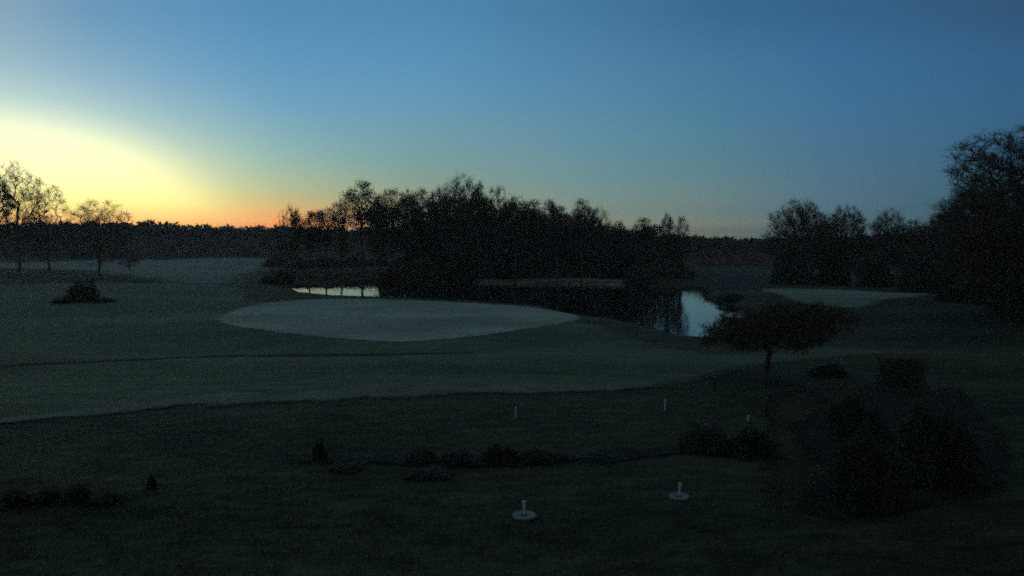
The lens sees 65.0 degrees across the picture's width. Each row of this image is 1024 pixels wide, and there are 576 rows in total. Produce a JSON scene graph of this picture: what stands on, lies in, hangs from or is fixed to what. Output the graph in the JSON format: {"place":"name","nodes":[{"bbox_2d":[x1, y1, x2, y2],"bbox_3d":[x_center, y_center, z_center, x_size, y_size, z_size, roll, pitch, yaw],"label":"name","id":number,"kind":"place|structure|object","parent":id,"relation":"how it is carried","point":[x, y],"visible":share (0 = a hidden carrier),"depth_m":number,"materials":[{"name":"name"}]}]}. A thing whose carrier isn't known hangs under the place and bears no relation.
{"place":"outdoors","nodes":[
{"label":"outdoors","id":0,"kind":"place"},
{"bbox_2d":[0,257,278,282],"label":"meadow","id":1,"kind":"structure","parent":0,"point":[210,270],"depth_m":208.85,"materials":[{"name":"green plant"}]},
{"bbox_2d":[118,255,140,269],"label":"bush","id":2,"kind":"object","parent":1,"relation":"on","point":[129,264],"visible":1,"depth_m":194.27,"materials":[{"name":"green plant"}]},
{"bbox_2d":[261,253,288,266],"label":"bush","id":3,"kind":"object","parent":1,"relation":"on","point":[276,261],"visible":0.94,"depth_m":217.70,"materials":[{"name":"green plant"}]},
{"bbox_2d":[0,352,475,366],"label":"track","id":4,"kind":"structure","parent":0,"point":[223,356],"depth_m":53.70,"materials":[{"name":"green plant"}]},
{"bbox_2d":[0,384,662,422],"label":"path","id":5,"kind":"structure","parent":0,"point":[405,391],"depth_m":39.53,"materials":[{"name":"grass"}]},
{"bbox_2d":[0,239,1023,575],"bbox_3d":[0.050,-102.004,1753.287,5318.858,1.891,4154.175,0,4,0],"label":"ground","id":6,"kind":"structure","parent":0,"point":[956,341],"depth_m":26.29,"materials":[{"name":"green plant"}]},
{"bbox_2d":[0,175,14,239],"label":"bare tree","id":7,"kind":"object","parent":6,"relation":"on","point":[2,187],"visible":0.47,"depth_m":188.49,"materials":[{"name":"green plant"}]},
{"bbox_2d":[0,159,52,271],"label":"bare tree","id":8,"kind":"object","parent":6,"relation":"on","point":[17,217],"visible":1,"depth_m":182.51,"materials":[{"name":"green plant"}]},
{"bbox_2d":[21,183,75,270],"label":"bare tree","id":9,"kind":"object","parent":6,"relation":"on","point":[53,222],"visible":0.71,"depth_m":191.33,"materials":[{"name":"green plant"}]},
{"bbox_2d":[0,477,111,508],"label":"planting bed","id":10,"kind":"object","parent":6,"relation":"on","point":[29,483],"visible":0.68,"depth_m":24.34,"materials":[{"name":"soil"}]},
{"bbox_2d":[0,480,59,504],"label":"grass tuft","id":11,"kind":"object","parent":10,"relation":"on","point":[17,496],"visible":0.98,"depth_m":23.91,"materials":[{"name":"green plant"}]},
{"bbox_2d":[12,481,81,499],"bbox_3d":[-14.002,6.133,24.237,1.678,0.464,2.027,1,4,15],"label":"grass tuft","id":12,"kind":"object","parent":10,"relation":"on","point":[53,492],"visible":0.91,"depth_m":24.12,"materials":[{"name":"green plant"}]},
{"bbox_2d":[49,474,103,499],"bbox_3d":[-13.177,6.074,24.405,2.162,0.578,1.616,2,4,31],"label":"grass tuft","id":13,"kind":"object","parent":10,"relation":"on","point":[82,489],"visible":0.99,"depth_m":24.36,"materials":[{"name":"green plant"}]},
{"bbox_2d":[77,483,136,504],"bbox_3d":[-11.971,6.205,24.010,1.825,0.406,1.510,-3,5,-43],"label":"grass tuft","id":14,"kind":"object","parent":10,"relation":"on","point":[112,496],"visible":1,"depth_m":24.02,"materials":[{"name":"green plant"}]},
{"bbox_2d":[50,297,76,303],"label":"ground shrub","id":15,"kind":"object","parent":6,"relation":"on","point":[61,301],"visible":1,"depth_m":95.41,"materials":[{"name":"green plant"}]},
{"bbox_2d":[62,277,100,302],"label":"bush","id":16,"kind":"object","parent":6,"relation":"on","point":[82,292],"visible":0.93,"depth_m":97.54,"materials":[{"name":"green plant"}]},
{"bbox_2d":[60,197,135,276],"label":"bare tree","id":17,"kind":"object","parent":6,"relation":"on","point":[95,223],"visible":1,"depth_m":159.79,"materials":[{"name":"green plant"}]},
{"bbox_2d":[92,297,117,302],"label":"ground shrub","id":18,"kind":"object","parent":6,"relation":"on","point":[105,300],"visible":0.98,"depth_m":96.35,"materials":[{"name":"green plant"}]},
{"bbox_2d":[146,474,156,489],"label":"shrub","id":19,"kind":"object","parent":6,"relation":"on","point":[151,483],"visible":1,"depth_m":25.25,"materials":[{"name":"brown plant"}]},
{"bbox_2d":[259,275,274,283],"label":"bush","id":20,"kind":"object","parent":6,"relation":"on","point":[267,280],"visible":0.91,"depth_m":136.62,"materials":[{"name":"green plant"}]},
{"bbox_2d":[0,219,564,257],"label":"distant wood","id":21,"kind":"object","parent":6,"relation":"on","point":[153,239],"visible":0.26,"depth_m":332.45,"materials":[{"name":"green plant"}]},
{"bbox_2d":[271,269,294,285],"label":"bush","id":22,"kind":"object","parent":6,"relation":"on","point":[285,281],"visible":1,"depth_m":133.48,"materials":[{"name":"green plant"}]},
{"bbox_2d":[274,203,304,275],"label":"bare tree","id":23,"kind":"object","parent":6,"relation":"on","point":[293,223],"visible":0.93,"depth_m":146.08,"materials":[{"name":"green plant"}]},
{"bbox_2d":[295,210,324,281],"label":"pine tree","id":24,"kind":"object","parent":6,"relation":"on","point":[311,234],"visible":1,"depth_m":144.77,"materials":[{"name":"green plant"}]},
{"bbox_2d":[312,206,340,278],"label":"pine tree","id":25,"kind":"object","parent":6,"relation":"on","point":[322,215],"visible":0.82,"depth_m":149.79,"materials":[{"name":"green plant"}]},
{"bbox_2d":[269,267,389,281],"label":"growth","id":26,"kind":"object","parent":6,"relation":"on","point":[298,276],"visible":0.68,"depth_m":166.83,"materials":[{"name":"green plant"}]},
{"bbox_2d":[331,198,349,277],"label":"tree","id":27,"kind":"object","parent":6,"relation":"on","point":[341,242],"visible":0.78,"depth_m":158.01,"materials":[{"name":"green plant"}]},
{"bbox_2d":[336,254,369,266],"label":"bush","id":28,"kind":"object","parent":6,"relation":"on","point":[352,261],"visible":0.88,"depth_m":214.26,"materials":[{"name":"green plant"}]},
{"bbox_2d":[337,178,387,284],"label":"pine tree","id":29,"kind":"object","parent":6,"relation":"on","point":[362,216],"visible":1,"depth_m":142.03,"materials":[{"name":"green plant"}]},
{"bbox_2d":[368,192,390,275],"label":"tree","id":30,"kind":"object","parent":6,"relation":"on","point":[380,243],"visible":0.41,"depth_m":160.41,"materials":[{"name":"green plant"}]},
{"bbox_2d":[363,202,399,273],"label":"bare tree","id":31,"kind":"object","parent":6,"relation":"on","point":[383,254],"visible":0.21,"depth_m":179.81,"materials":[{"name":"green plant"}]},
{"bbox_2d":[374,188,409,275],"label":"pine tree","id":32,"kind":"object","parent":6,"relation":"on","point":[395,209],"visible":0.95,"depth_m":144.30,"materials":[{"name":"green plant"}]},
{"bbox_2d":[216,299,578,341],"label":"putting green","id":33,"kind":"object","parent":6,"relation":"on","point":[386,320],"visible":1,"depth_m":74.81,"materials":[{"name":"green plant"}]},
{"bbox_2d":[396,190,419,279],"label":"tree","id":34,"kind":"object","parent":6,"relation":"on","point":[408,238],"visible":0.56,"depth_m":151.88,"materials":[{"name":"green plant"}]},
{"bbox_2d":[390,197,428,259],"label":"bare tree","id":35,"kind":"object","parent":6,"relation":"on","point":[405,227],"visible":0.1,"depth_m":178.71,"materials":[{"name":"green plant"}]},
{"bbox_2d":[408,187,436,273],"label":"pine tree","id":36,"kind":"object","parent":6,"relation":"on","point":[415,220],"visible":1,"depth_m":142.43,"materials":[{"name":"green plant"}]},
{"bbox_2d":[402,466,459,482],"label":"shrub","id":37,"kind":"object","parent":6,"relation":"on","point":[438,472],"visible":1,"depth_m":26.58,"materials":[{"name":"green plant"}]},
{"bbox_2d":[413,200,451,259],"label":"bare tree","id":38,"kind":"object","parent":6,"relation":"on","point":[433,222],"visible":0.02,"depth_m":178.75,"materials":[{"name":"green plant"}]},
{"bbox_2d":[425,186,453,272],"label":"tree","id":39,"kind":"object","parent":6,"relation":"on","point":[437,216],"visible":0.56,"depth_m":155.57,"materials":[{"name":"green plant"}]},
{"bbox_2d":[441,195,469,251],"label":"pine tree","id":40,"kind":"object","parent":6,"relation":"on","point":[454,208],"visible":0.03,"depth_m":183.92,"materials":[{"name":"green plant"}]},
{"bbox_2d":[0,283,922,418],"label":"fairway","id":41,"kind":"structure","parent":6,"relation":"on","point":[146,320],"depth_m":53.87,"materials":[{"name":"green plant"}]},
{"bbox_2d":[433,172,492,282],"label":"bare tree","id":42,"kind":"object","parent":6,"relation":"on","point":[462,206],"visible":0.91,"depth_m":147.34,"materials":[{"name":"brown plant"}]},
{"bbox_2d":[467,180,489,284],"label":"pine tree","id":43,"kind":"object","parent":6,"relation":"on","point":[482,212],"visible":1,"depth_m":144.46,"materials":[{"name":"green plant"}]},
{"bbox_2d":[458,197,501,271],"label":"bare tree","id":44,"kind":"object","parent":6,"relation":"on","point":[488,213],"visible":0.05,"depth_m":178.30,"materials":[{"name":"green plant"}]},
{"bbox_2d":[482,185,512,274],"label":"bare tree","id":45,"kind":"object","parent":6,"relation":"on","point":[501,226],"visible":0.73,"depth_m":151.73,"materials":[{"name":"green plant"}]},
{"bbox_2d":[491,204,524,266],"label":"bare tree","id":46,"kind":"object","parent":6,"relation":"on","point":[512,226],"visible":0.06,"depth_m":180.70,"materials":[{"name":"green plant"}]},
{"bbox_2d":[497,193,531,284],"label":"pine tree","id":47,"kind":"object","parent":6,"relation":"on","point":[512,205],"visible":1,"depth_m":142.99,"materials":[{"name":"green plant"}]},
{"bbox_2d":[512,500,535,520],"bbox_3d":[0.349,6.301,22.861,0.680,0.510,0.680,0,4,0],"label":"marker post","id":48,"kind":"object","parent":6,"relation":"on","point":[524,514],"visible":1,"depth_m":22.82,"materials":[{"name":"white paint"}]},
{"bbox_2d":[516,199,548,280],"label":"pine tree","id":49,"kind":"object","parent":6,"relation":"on","point":[536,216],"visible":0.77,"depth_m":148.21,"materials":[{"name":"green plant"}]},
{"bbox_2d":[298,447,769,467],"bbox_3d":[1.224,6.096,28.769,17.452,0.126,2.183,0,4,-7],"label":"planting bed","id":50,"kind":"object","parent":6,"relation":"on","point":[632,453],"visible":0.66,"depth_m":28.57,"materials":[{"name":"soil"}]},
{"bbox_2d":[312,436,328,459],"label":"shrub","id":51,"kind":"object","parent":50,"relation":"on","point":[319,450],"visible":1,"depth_m":28.53,"materials":[{"name":"green plant"}]},
{"bbox_2d":[324,461,367,473],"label":"shrub","id":52,"kind":"object","parent":50,"relation":"on","point":[348,467],"visible":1,"depth_m":27.35,"materials":[{"name":"green plant"}]},
{"bbox_2d":[403,446,437,464],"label":"shrub","id":53,"kind":"object","parent":50,"relation":"on","point":[421,454],"visible":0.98,"depth_m":28.40,"materials":[{"name":"green plant"}]},
{"bbox_2d":[436,447,477,468],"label":"shrub","id":54,"kind":"object","parent":50,"relation":"on","point":[458,455],"visible":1,"depth_m":28.01,"materials":[{"name":"green plant"}]},
{"bbox_2d":[480,443,520,466],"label":"shrub","id":55,"kind":"object","parent":50,"relation":"on","point":[508,454],"visible":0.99,"depth_m":28.10,"materials":[{"name":"brown plant"}]},
{"bbox_2d":[516,446,573,466],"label":"shrub","id":56,"kind":"object","parent":50,"relation":"on","point":[536,453],"visible":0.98,"depth_m":28.27,"materials":[{"name":"green plant"}]},
{"bbox_2d":[571,446,628,464],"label":"shrub","id":57,"kind":"object","parent":50,"relation":"on","point":[604,452],"visible":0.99,"depth_m":28.60,"materials":[{"name":"green plant"}]},
{"bbox_2d":[677,419,739,456],"bbox_3d":[7.288,5.532,29.818,2.288,1.225,1.889,1,4,16],"label":"shrub","id":58,"kind":"object","parent":50,"relation":"on","point":[707,440],"visible":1,"depth_m":29.47,"materials":[{"name":"green plant"}]},
{"bbox_2d":[728,423,779,460],"bbox_3d":[8.797,5.548,29.618,1.881,1.257,2.368,0,4,6],"label":"shrub","id":59,"kind":"object","parent":50,"relation":"on","point":[746,442],"visible":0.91,"depth_m":29.11,"materials":[{"name":"green plant"}]},
{"bbox_2d":[514,207,557,256],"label":"bare tree","id":60,"kind":"object","parent":6,"relation":"on","point":[526,229],"visible":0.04,"depth_m":178.28,"materials":[{"name":"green plant"}]},
{"bbox_2d":[396,205,694,279],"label":"undergrowth","id":61,"kind":"object","parent":6,"relation":"on","point":[660,272],"visible":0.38,"depth_m":155.27,"materials":[{"name":"green plant"}]},
{"bbox_2d":[538,197,562,276],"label":"bare tree","id":62,"kind":"object","parent":6,"relation":"on","point":[549,208],"visible":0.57,"depth_m":155.71,"materials":[{"name":"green plant"}]},
{"bbox_2d":[546,205,570,284],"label":"pine tree","id":63,"kind":"object","parent":6,"relation":"on","point":[559,229],"visible":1,"depth_m":142.74,"materials":[{"name":"green plant"}]},
{"bbox_2d":[546,212,572,259],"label":"bare tree","id":64,"kind":"object","parent":6,"relation":"on","point":[568,215],"visible":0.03,"depth_m":180.80,"materials":[{"name":"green plant"}]},
{"bbox_2d":[565,199,597,284],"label":"pine tree","id":65,"kind":"object","parent":6,"relation":"on","point":[575,226],"visible":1,"depth_m":142.72,"materials":[{"name":"green plant"}]},
{"bbox_2d":[566,212,605,263],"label":"bare tree","id":66,"kind":"object","parent":6,"relation":"on","point":[587,236],"visible":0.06,"depth_m":178.57,"materials":[{"name":"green plant"}]},
{"bbox_2d":[587,206,611,278],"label":"bare tree","id":67,"kind":"object","parent":6,"relation":"on","point":[599,234],"visible":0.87,"depth_m":148.62,"materials":[{"name":"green plant"}]},
{"bbox_2d":[591,224,624,265],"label":"bare tree","id":68,"kind":"object","parent":6,"relation":"on","point":[604,236],"visible":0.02,"depth_m":175.98,"materials":[{"name":"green plant"}]},
{"bbox_2d":[603,220,629,267],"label":"bare tree","id":69,"kind":"object","parent":6,"relation":"on","point":[615,234],"visible":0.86,"depth_m":153.63,"materials":[{"name":"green plant"}]},
{"bbox_2d":[631,216,658,268],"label":"pine tree","id":70,"kind":"object","parent":6,"relation":"on","point":[650,239],"visible":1,"depth_m":141.39,"materials":[{"name":"green plant"}]},
{"bbox_2d":[633,223,665,272],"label":"bare tree","id":71,"kind":"object","parent":6,"relation":"on","point":[657,243],"visible":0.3,"depth_m":168.56,"materials":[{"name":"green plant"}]},
{"bbox_2d":[659,213,676,282],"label":"bare tree","id":72,"kind":"object","parent":6,"relation":"on","point":[668,240],"visible":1,"depth_m":139.62,"materials":[{"name":"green plant"}]},
{"bbox_2d":[669,483,688,500],"bbox_3d":[5.089,6.184,24.485,0.620,0.511,0.620,0,4,0],"label":"marker post","id":73,"kind":"object","parent":6,"relation":"on","point":[678,496],"visible":1,"depth_m":24.44,"materials":[{"name":"white paint"}]},
{"bbox_2d":[671,216,695,282],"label":"bare tree","id":74,"kind":"object","parent":6,"relation":"on","point":[679,253],"visible":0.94,"depth_m":141.41,"materials":[{"name":"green plant"}]},
{"bbox_2d":[714,374,715,390],"bbox_3d":[10.475,4.924,41.482,0.111,0.951,0.107,0,4,0],"label":"stake","id":75,"kind":"object","parent":6,"relation":"on","point":[714,382],"visible":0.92,"depth_m":41.44,"materials":[{"name":"metal"}]},
{"bbox_2d":[698,287,745,309],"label":"reeds","id":76,"kind":"object","parent":6,"relation":"on","point":[707,297],"visible":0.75,"depth_m":108.84,"materials":[{"name":"green plant"}]},
{"bbox_2d":[694,297,865,381],"bbox_3d":[14.770,2.885,44.162,9.464,4.740,8.262,0,4,0],"label":"spreading tree","id":77,"kind":"object","parent":6,"relation":"on","point":[787,330],"visible":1,"depth_m":43.36,"materials":[{"name":"green plant"}]},
{"bbox_2d":[758,196,833,283],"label":"bare tree","id":78,"kind":"object","parent":6,"relation":"on","point":[803,224],"visible":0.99,"depth_m":136.76,"materials":[{"name":"brown plant"}]},
{"bbox_2d":[605,229,1023,266],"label":"distant wood","id":79,"kind":"object","parent":6,"relation":"on","point":[721,250],"visible":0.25,"depth_m":235.55,"materials":[{"name":"green plant"}]},
{"bbox_2d":[802,218,842,269],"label":"bare tree","id":80,"kind":"object","parent":6,"relation":"on","point":[820,245],"visible":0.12,"depth_m":145.11,"materials":[{"name":"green plant"}]},
{"bbox_2d":[805,363,851,378],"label":"shrub","id":81,"kind":"object","parent":6,"relation":"on","point":[832,370],"visible":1,"depth_m":46.27,"materials":[{"name":"green plant"}]},
{"bbox_2d":[810,253,853,285],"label":"bush","id":82,"kind":"object","parent":6,"relation":"on","point":[832,275],"visible":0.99,"depth_m":133.92,"materials":[{"name":"brown plant"}]},
{"bbox_2d":[817,201,872,274],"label":"bare tree","id":83,"kind":"object","parent":6,"relation":"on","point":[834,230],"visible":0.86,"depth_m":137.16,"materials":[{"name":"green plant"}]},
{"bbox_2d":[866,206,911,269],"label":"bare tree","id":84,"kind":"object","parent":6,"relation":"on","point":[877,225],"visible":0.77,"depth_m":134.54,"materials":[{"name":"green plant"}]},
{"bbox_2d":[793,386,1009,518],"bbox_3d":[15.862,5.850,33.268,8.157,0.134,25.625,2,4,26],"label":"planting bed","id":85,"kind":"object","parent":6,"relation":"on","point":[894,401],"visible":0.48,"depth_m":31.36,"materials":[{"name":"soil"}]},
{"bbox_2d":[765,391,824,512],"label":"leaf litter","id":86,"kind":"object","parent":85,"relation":"on","point":[784,417],"visible":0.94,"depth_m":30.29,"materials":[{"name":"plant"}]},
{"bbox_2d":[824,390,891,440],"bbox_3d":[13.705,5.080,31.947,2.560,1.971,1.987,1,4,12],"label":"evergreen bush","id":87,"kind":"object","parent":85,"relation":"on","point":[846,418],"visible":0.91,"depth_m":31.60,"materials":[{"name":"green plant"}]},
{"bbox_2d":[821,419,913,516],"bbox_3d":[10.582,5.287,23.840,2.598,2.666,2.016,0,4,-7],"label":"evergreen bush","id":88,"kind":"object","parent":85,"relation":"on","point":[861,480],"visible":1,"depth_m":23.45,"materials":[{"name":"green plant"}]},
{"bbox_2d":[886,391,987,489],"bbox_3d":[13.728,4.936,26.604,2.735,3.056,3.524,-1,4,-14],"label":"evergreen bush","id":89,"kind":"object","parent":85,"relation":"on","point":[936,449],"visible":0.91,"depth_m":25.79,"materials":[{"name":"green plant"}]},
{"bbox_2d":[874,356,930,388],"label":"hedge block","id":90,"kind":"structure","parent":6,"relation":"on","point":[894,371],"depth_m":43.20,"materials":[{"name":"green plant"}]},
{"bbox_2d":[886,217,938,284],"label":"bare tree","id":91,"kind":"object","parent":6,"relation":"on","point":[910,238],"visible":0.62,"depth_m":131.81,"materials":[{"name":"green plant"}]},
{"bbox_2d":[916,211,954,275],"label":"bare tree","id":92,"kind":"object","parent":6,"relation":"on","point":[929,228],"visible":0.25,"depth_m":126.83,"materials":[{"name":"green plant"}]},
{"bbox_2d":[933,193,992,301],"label":"bare tree","id":93,"kind":"object","parent":6,"relation":"on","point":[946,269],"visible":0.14,"depth_m":98.47,"materials":[{"name":"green plant"}]},
{"bbox_2d":[917,117,1023,296],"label":"bare tree","id":94,"kind":"object","parent":6,"relation":"on","point":[1010,174],"visible":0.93,"depth_m":75.56,"materials":[{"name":"brown plant"}]},
{"bbox_2d":[933,178,1023,306],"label":"bare tree","id":95,"kind":"object","parent":6,"relation":"on","point":[972,288],"visible":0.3,"depth_m":85.38,"materials":[{"name":"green plant"}]},
{"bbox_2d":[0,0,1023,238],"label":"sky","id":96,"kind":"structure","parent":0,"point":[718,115],"materials":[{"name":"blue"}]},
{"bbox_2d":[291,283,744,336],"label":"water","id":97,"kind":"structure","parent":0,"point":[681,311],"depth_m":112.57,"materials":[{"name":"black liquid"}]},
{"bbox_2d":[643,310,748,336],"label":"reeds","id":98,"kind":"object","parent":97,"relation":"in","point":[706,327],"visible":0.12,"depth_m":76.06,"materials":[{"name":"green plant"}]},
{"bbox_2d":[470,277,654,286],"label":"bank","id":99,"kind":"structure","parent":0,"point":[534,281],"depth_m":148.32,"materials":[{"name":"green plant"}]},
{"bbox_2d":[479,260,512,279],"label":"bush","id":100,"kind":"object","parent":99,"relation":"on","point":[493,272],"visible":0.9,"depth_m":152.53,"materials":[{"name":"brown plant"}]},
{"bbox_2d":[591,265,626,278],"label":"bush","id":101,"kind":"object","parent":99,"relation":"on","point":[613,272],"visible":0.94,"depth_m":151.25,"materials":[{"name":"brown plant"}]},
{"bbox_2d":[622,266,660,286],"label":"bush","id":102,"kind":"object","parent":99,"relation":"on","point":[642,277],"visible":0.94,"depth_m":141.06,"materials":[{"name":"green plant"}]},
{"bbox_2d":[715,293,744,299],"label":"bush","id":103,"kind":"object","parent":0,"point":[728,296],"visible":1,"depth_m":103.47,"materials":[{"name":"green plant"}]},
{"bbox_2d":[761,288,925,306],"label":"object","id":104,"kind":"structure","parent":0,"point":[846,298],"depth_m":106.89,"materials":[{"name":"green plant"}]}
]}

